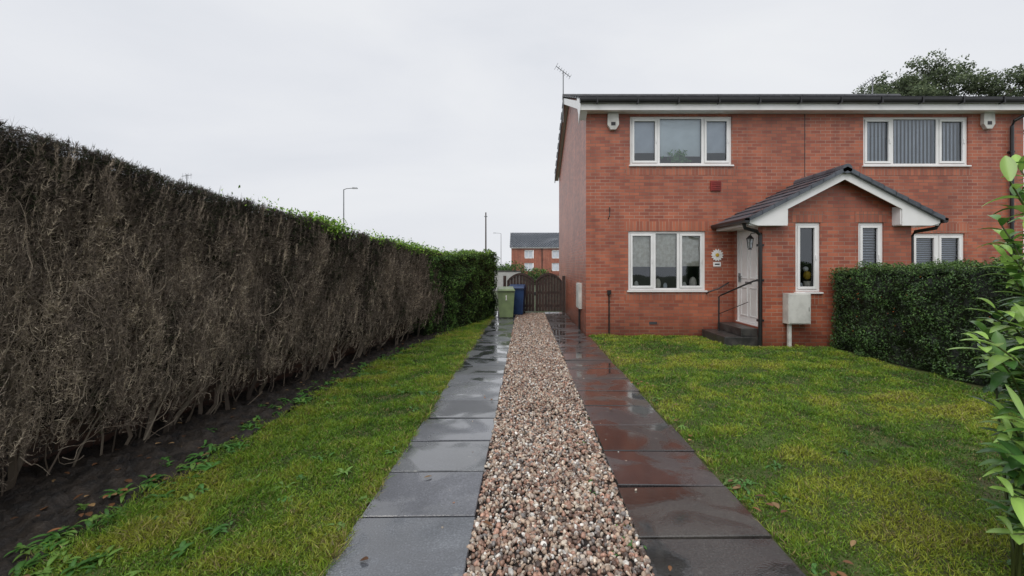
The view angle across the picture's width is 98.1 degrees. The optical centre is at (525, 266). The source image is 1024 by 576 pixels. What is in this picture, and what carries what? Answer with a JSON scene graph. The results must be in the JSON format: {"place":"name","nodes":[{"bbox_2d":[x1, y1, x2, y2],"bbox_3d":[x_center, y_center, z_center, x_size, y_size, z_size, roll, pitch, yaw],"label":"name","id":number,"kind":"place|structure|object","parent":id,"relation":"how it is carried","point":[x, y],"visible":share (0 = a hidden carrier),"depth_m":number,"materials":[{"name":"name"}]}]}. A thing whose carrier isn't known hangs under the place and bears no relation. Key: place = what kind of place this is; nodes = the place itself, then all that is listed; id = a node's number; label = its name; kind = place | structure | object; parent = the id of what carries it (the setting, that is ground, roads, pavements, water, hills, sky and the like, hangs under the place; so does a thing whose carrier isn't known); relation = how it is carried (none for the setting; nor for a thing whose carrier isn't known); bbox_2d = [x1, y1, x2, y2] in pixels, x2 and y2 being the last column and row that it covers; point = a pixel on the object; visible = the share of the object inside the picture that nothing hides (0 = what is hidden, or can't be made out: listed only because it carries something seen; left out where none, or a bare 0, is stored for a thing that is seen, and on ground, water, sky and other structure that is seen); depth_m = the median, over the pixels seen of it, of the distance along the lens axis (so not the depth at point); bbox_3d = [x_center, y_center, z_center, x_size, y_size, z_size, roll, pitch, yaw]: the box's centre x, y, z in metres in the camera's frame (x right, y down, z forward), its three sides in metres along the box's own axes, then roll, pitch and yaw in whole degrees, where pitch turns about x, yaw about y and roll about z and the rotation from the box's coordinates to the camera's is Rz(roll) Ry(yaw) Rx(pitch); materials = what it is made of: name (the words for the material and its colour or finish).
{"place":"outdoors","nodes":[
{"label":"outdoors","id":0,"kind":"place"},
{"bbox_2d":[26,267,664,546],"bbox_3d":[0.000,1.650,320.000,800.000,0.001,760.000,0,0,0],"label":"ground","id":1,"kind":"structure","parent":0,"point":[534,311],"depth_m":17.85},
{"bbox_2d":[0,322,474,575],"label":"soil bed","id":2,"kind":"object","parent":1,"relation":"on","point":[30,494],"visible":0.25,"depth_m":3.59,"materials":[{"name":"brown soil"}]},
{"bbox_2d":[0,320,406,476],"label":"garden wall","id":3,"kind":"structure","parent":2,"relation":"on","point":[94,439],"depth_m":4.37,"materials":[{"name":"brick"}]},
{"bbox_2d":[0,119,446,495],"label":"hedge","id":4,"kind":"object","parent":2,"relation":"on","point":[118,288],"visible":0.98,"depth_m":3.96,"materials":[{"name":"brown plant"}]},
{"bbox_2d":[407,249,500,334],"bbox_3d":[-1.927,0.523,12.260,1.188,2.194,4.416,0,0,20],"label":"hedge","id":5,"kind":"object","parent":2,"relation":"on","point":[468,280],"visible":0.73,"depth_m":12.02,"materials":[{"name":"green plant"}]},
{"bbox_2d":[343,187,357,226],"bbox_3d":[-14.180,-2.410,36.000,1.211,8.020,0.200,0,0,0],"label":"street lamp","id":6,"kind":"object","parent":1,"relation":"on","point":[343,200],"visible":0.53,"depth_m":35.96,"materials":[{"name":"grey metal"}]},
{"bbox_2d":[484,212,486,248],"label":"utility pole","id":7,"kind":"object","parent":1,"relation":"on","point":[485,216],"visible":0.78,"depth_m":59.93,"materials":[{"name":"grey wood"}]},
{"bbox_2d":[494,259,551,284],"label":"distant bushes","id":8,"kind":"object","parent":1,"relation":"on","point":[535,276],"visible":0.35,"depth_m":41.34,"materials":[{"name":"green plant"}]},
{"bbox_2d":[441,312,654,575],"bbox_3d":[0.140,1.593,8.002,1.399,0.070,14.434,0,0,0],"label":"gravel","id":9,"kind":"structure","parent":1,"relation":"on","point":[552,484],"depth_m":3.23,"materials":[{"name":"beige gravel"}]},
{"bbox_2d":[559,98,1023,336],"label":"walls","id":10,"kind":"structure","parent":1,"relation":"on","point":[596,182],"depth_m":10.20,"materials":[{"name":"brick"}]},
{"bbox_2d":[503,273,564,312],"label":"wooden gate","id":11,"kind":"structure","parent":10,"relation":"attached to","point":[551,292],"depth_m":15.30,"materials":[{"name":"brown wood"}]},
{"bbox_2d":[576,283,581,328],"bbox_3d":[1.361,1.010,11.250,0.078,1.180,0.600,0,0,0],"label":"side meter box","id":12,"kind":"object","parent":10,"relation":"attached to","point":[579,296],"visible":0.92,"depth_m":10.99,"materials":[{"name":"plastic"}]},
{"bbox_2d":[607,207,610,333],"bbox_3d":[1.920,0.119,10.143,0.080,2.961,0.114,0,0,0],"label":"wall bracket and pipe","id":13,"kind":"object","parent":10,"relation":"attached to","point":[608,292],"visible":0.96,"depth_m":10.15,"materials":[{"name":"black plastic"}]},
{"bbox_2d":[633,266,698,287],"bbox_3d":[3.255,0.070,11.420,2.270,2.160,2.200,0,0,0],"label":"window pane","id":14,"kind":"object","parent":10,"relation":"attached to","point":[666,275],"visible":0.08,"depth_m":12.52,"materials":[{"name":"glass"}]},
{"bbox_2d":[627,231,706,291],"bbox_3d":[3.255,-0.112,10.227,1.830,1.394,0.155,0,0,0],"label":"lounge window frame","id":15,"kind":"object","parent":10,"relation":"attached to","point":[680,287],"visible":0.99,"depth_m":10.23,"materials":[{"name":"white plastic"}]},
{"bbox_2d":[634,153,725,162],"bbox_3d":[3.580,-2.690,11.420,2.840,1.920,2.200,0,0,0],"label":"window pane","id":16,"kind":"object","parent":10,"relation":"attached to","point":[650,156],"depth_m":12.52,"materials":[{"name":"grey glass"}]},
{"bbox_2d":[661,150,690,162],"bbox_3d":[3.517,-2.565,10.327,0.741,0.351,0.102,0,0,0],"label":"potted plant","id":17,"kind":"object","parent":16,"relation":"on","point":[676,158],"visible":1,"depth_m":10.31,"materials":[{"name":"green plant"}]},
{"bbox_2d":[629,117,733,165],"bbox_3d":[3.580,-2.872,10.227,2.400,1.154,0.155,0,0,0],"label":"bedroom window frame","id":18,"kind":"object","parent":10,"relation":"attached to","point":[703,141],"visible":1,"depth_m":10.23,"materials":[{"name":"white plastic"}]},
{"bbox_2d":[710,181,720,190],"bbox_3d":[4.370,-1.845,10.175,0.240,0.230,0.050,0,0,0],"label":"wall vent","id":19,"kind":"object","parent":10,"relation":"attached to","point":[715,185],"depth_m":10.16,"materials":[{"name":"red plastic"}]},
{"bbox_2d":[711,249,722,265],"bbox_3d":[4.400,-0.203,10.171,0.300,0.406,0.057,0,0,0],"label":"flower ornament","id":20,"kind":"object","parent":10,"relation":"attached to","point":[717,255],"visible":1,"depth_m":10.17,"materials":[{"name":"white plastic"}]},
{"bbox_2d":[649,114,804,323],"bbox_3d":[4.641,-1.095,10.207,3.582,4.850,0.026,0,0,0],"label":"wall joint","id":21,"kind":"object","parent":10,"relation":"attached to","point":[804,176],"depth_m":10.20,"materials":[{"name":"black mortar"}]},
{"bbox_2d":[555,98,1023,180],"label":"eaves","id":22,"kind":"object","parent":10,"relation":"attached to","point":[584,109],"visible":0.94,"depth_m":9.93,"materials":[{"name":"white plastic"}]},
{"bbox_2d":[555,94,1021,169],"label":"roof","id":23,"kind":"structure","parent":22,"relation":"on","point":[572,96],"depth_m":14.16,"materials":[{"name":"tile"}]},
{"bbox_2d":[554,65,570,122],"bbox_3d":[1.213,-5.533,14.193,0.598,1.867,0.054,0,0,-21],"label":"tv aerial","id":24,"kind":"object","parent":23,"relation":"attached to","point":[563,88],"visible":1,"depth_m":14.19,"materials":[{"name":"grey metal"}]},
{"bbox_2d":[858,75,876,93],"bbox_3d":[10.866,-5.772,14.128,0.785,0.743,0.100,0,0,-17],"label":"tv aerial","id":25,"kind":"object","parent":23,"relation":"attached to","point":[867,82],"visible":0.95,"depth_m":14.14,"materials":[{"name":"grey metal"}]},
{"bbox_2d":[633,120,959,287],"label":"curtains and blinds","id":26,"kind":"object","parent":10,"relation":"attached to","point":[680,135],"visible":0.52,"depth_m":10.34,"materials":[{"name":"fabric"}]},
{"bbox_2d":[624,165,971,299],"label":"soldier courses","id":27,"kind":"object","parent":10,"relation":"attached to","point":[695,225],"visible":0.87,"depth_m":10.20,"materials":[{"name":"brick"}]},
{"bbox_2d":[607,112,994,130],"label":"alarm boxes","id":28,"kind":"object","parent":10,"relation":"attached to","point":[987,120],"visible":1,"depth_m":10.11,"materials":[{"name":"plastic"}]},
{"bbox_2d":[580,96,1023,256],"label":"gutter and downpipe","id":29,"kind":"object","parent":10,"relation":"attached to","point":[837,100],"visible":0.88,"depth_m":9.83,"materials":[{"name":"black plastic"}]},
{"bbox_2d":[867,120,960,163],"bbox_3d":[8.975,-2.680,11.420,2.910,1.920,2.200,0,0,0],"label":"vertical blinds","id":30,"kind":"object","parent":10,"relation":"attached to","point":[915,141],"visible":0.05,"depth_m":11.65,"materials":[{"name":"grey fabric"}]},
{"bbox_2d":[862,117,971,166],"bbox_3d":[8.975,-2.862,10.227,2.470,1.154,0.155,0,0,0],"label":"bedroom window frame","id":31,"kind":"object","parent":10,"relation":"attached to","point":[937,142],"visible":0.98,"depth_m":10.23,"materials":[{"name":"white plastic"}]},
{"bbox_2d":[916,238,956,264],"bbox_3d":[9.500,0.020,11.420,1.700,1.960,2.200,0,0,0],"label":"venetian blinds","id":32,"kind":"object","parent":10,"relation":"attached to","point":[931,249],"depth_m":11.31,"materials":[{"name":"grey plastic"}]},
{"bbox_2d":[914,234,962,264],"bbox_3d":[9.500,-0.162,10.227,1.260,1.194,0.155,0,0,0],"label":"lounge window frame","id":33,"kind":"object","parent":10,"relation":"attached to","point":[936,246],"visible":0.45,"depth_m":10.23,"materials":[{"name":"white plastic"}]},
{"bbox_2d":[852,49,1023,96],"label":"tree","id":34,"kind":"object","parent":1,"relation":"on","point":[913,84],"visible":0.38,"depth_m":30.06,"materials":[{"name":"green plant"}]},
{"bbox_2d":[322,311,514,575],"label":"paving path","id":35,"kind":"structure","parent":0,"point":[409,512],"depth_m":3.18,"materials":[{"name":"grey concrete"}]},
{"bbox_2d":[497,286,514,317],"bbox_3d":[-0.601,1.119,13.914,0.546,0.957,0.742,0,0,-5],"label":"wheelie bin","id":36,"kind":"object","parent":35,"relation":"on","point":[506,301],"visible":1,"depth_m":13.63,"materials":[{"name":"green plastic"}]},
{"bbox_2d":[509,284,525,314],"bbox_3d":[-0.269,1.102,14.764,0.567,0.992,0.767,0,0,6],"label":"wheelie bin","id":37,"kind":"object","parent":35,"relation":"on","point":[519,299],"visible":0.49,"depth_m":14.47,"materials":[{"name":"blue plastic"}]},
{"bbox_2d":[493,271,520,290],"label":"boundary wall","id":38,"kind":"structure","parent":0,"point":[507,274],"depth_m":30.00,"materials":[{"name":"concrete"}]},
{"bbox_2d":[0,0,1023,266],"label":"sky","id":39,"kind":"structure","parent":0,"point":[441,115],"materials":[{"name":"white"}]},
{"bbox_2d":[9,315,1023,575],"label":"lawn","id":40,"kind":"structure","parent":0,"point":[841,563],"depth_m":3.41,"materials":[{"name":"plant"}]},
{"bbox_2d":[10,329,889,575],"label":"fallen leaves","id":41,"kind":"object","parent":40,"relation":"on","point":[852,542],"visible":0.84,"depth_m":2.96,"materials":[{"name":"brown plant"}]},
{"bbox_2d":[4,330,1023,575],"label":"weeds","id":42,"kind":"object","parent":40,"relation":"on","point":[48,540],"visible":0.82,"depth_m":3.02,"materials":[{"name":"green plant"}]},
{"bbox_2d":[702,322,757,345],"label":"door steps","id":43,"kind":"structure","parent":40,"relation":"on","point":[731,333],"depth_m":9.15,"materials":[{"name":"concrete"}]},
{"bbox_2d":[706,280,756,330],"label":"handrails","id":44,"kind":"object","parent":43,"relation":"on","point":[719,313],"visible":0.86,"depth_m":9.84,"materials":[{"name":"black metal"}]},
{"bbox_2d":[828,256,1023,394],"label":"hedge","id":45,"kind":"object","parent":40,"relation":"on","point":[913,315],"visible":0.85,"depth_m":6.83,"materials":[{"name":"green plant"}]},
{"bbox_2d":[946,154,1023,575],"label":"laurel bush","id":46,"kind":"object","parent":40,"relation":"on","point":[1002,351],"visible":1,"depth_m":2.05,"materials":[{"name":"green plant"}]},
{"bbox_2d":[511,246,558,275],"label":"walls","id":47,"kind":"structure","parent":0,"point":[542,259],"depth_m":78.00,"materials":[{"name":"brick"}]},
{"bbox_2d":[510,233,558,247],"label":"roof","id":48,"kind":"structure","parent":47,"relation":"on","point":[527,240],"depth_m":79.80,"materials":[{"name":"tile"}]},
{"bbox_2d":[517,247,558,270],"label":"windows","id":49,"kind":"structure","parent":47,"relation":"attached to","point":[529,254],"depth_m":78.12,"materials":[{"name":"white plastic"}]},
{"bbox_2d":[544,312,805,575],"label":"paving path","id":50,"kind":"structure","parent":0,"point":[688,515],"depth_m":3.19,"materials":[{"name":"grey concrete"}]},
{"bbox_2d":[732,180,910,346],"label":"porch walls","id":51,"kind":"structure","parent":0,"point":[839,204],"depth_m":8.90,"materials":[{"name":"red brick"}]},
{"bbox_2d":[736,227,757,326],"bbox_3d":[4.820,0.212,9.580,0.100,2.105,1.000,0,0,0],"label":"front door","id":52,"kind":"structure","parent":51,"relation":"attached to","point":[747,269],"depth_m":9.63,"materials":[{"name":"white plastic"}]},
{"bbox_2d":[746,233,761,249],"bbox_3d":[4.620,-0.514,9.000,0.290,0.348,0.147,0,0,0],"label":"wall lantern","id":53,"kind":"object","parent":51,"relation":"attached to","point":[750,237],"depth_m":8.98,"materials":[{"name":"black plastic"}]},
{"bbox_2d":[783,293,810,347],"bbox_3d":[5.380,1.065,8.790,0.440,1.070,0.216,0,0,0],"label":"gas meter box","id":54,"kind":"object","parent":51,"relation":"attached to","point":[796,308],"visible":0.95,"depth_m":8.69,"materials":[{"name":"plastic"}]},
{"bbox_2d":[800,228,812,285],"bbox_3d":[5.670,0.015,10.120,1.000,2.190,2.200,0,0,0],"label":"porch window room","id":55,"kind":"object","parent":51,"relation":"attached to","point":[806,247],"visible":0.05,"depth_m":9.74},
{"bbox_2d":[794,223,823,293],"bbox_3d":[5.670,-0.167,8.928,0.560,1.424,0.155,0,0,0],"label":"porch window frame","id":56,"kind":"object","parent":51,"relation":"attached to","point":[814,289],"visible":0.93,"depth_m":8.93,"materials":[{"name":"white plastic"}]},
{"bbox_2d":[716,173,939,230],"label":"porch bargeboards","id":57,"kind":"object","parent":51,"relation":"attached to","point":[904,213],"visible":0.84,"depth_m":8.68,"materials":[{"name":"white plastic"}]},
{"bbox_2d":[714,164,944,224],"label":"porch roof","id":58,"kind":"structure","parent":51,"relation":"on","point":[800,186],"depth_m":8.65,"materials":[{"name":"grey tile"}]},
{"bbox_2d":[711,217,948,346],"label":"porch gutters","id":59,"kind":"object","parent":51,"relation":"attached to","point":[759,245],"visible":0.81,"depth_m":8.84,"materials":[{"name":"black plastic"}]},
{"bbox_2d":[800,228,875,285],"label":"porch window contents","id":60,"kind":"object","parent":51,"relation":"attached to","point":[807,274],"visible":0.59,"depth_m":9.06,"materials":[{"name":"grey plastic"}]},
{"bbox_2d":[792,212,887,303],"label":"porch soldier courses","id":61,"kind":"object","parent":51,"relation":"attached to","point":[820,217],"visible":0.79,"depth_m":8.90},
{"bbox_2d":[858,223,881,266],"bbox_3d":[6.935,-0.167,8.928,0.570,1.424,0.155,0,0,0],"label":"porch window frame","id":62,"kind":"object","parent":51,"relation":"attached to","point":[877,226],"visible":0.52,"depth_m":8.93,"materials":[{"name":"white plastic"}]},
{"bbox_2d":[863,228,875,265],"bbox_3d":[6.935,0.015,10.120,1.010,2.190,2.200,0,0,0],"label":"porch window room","id":63,"kind":"object","parent":62,"relation":"in","point":[869,245],"depth_m":9.59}
]}

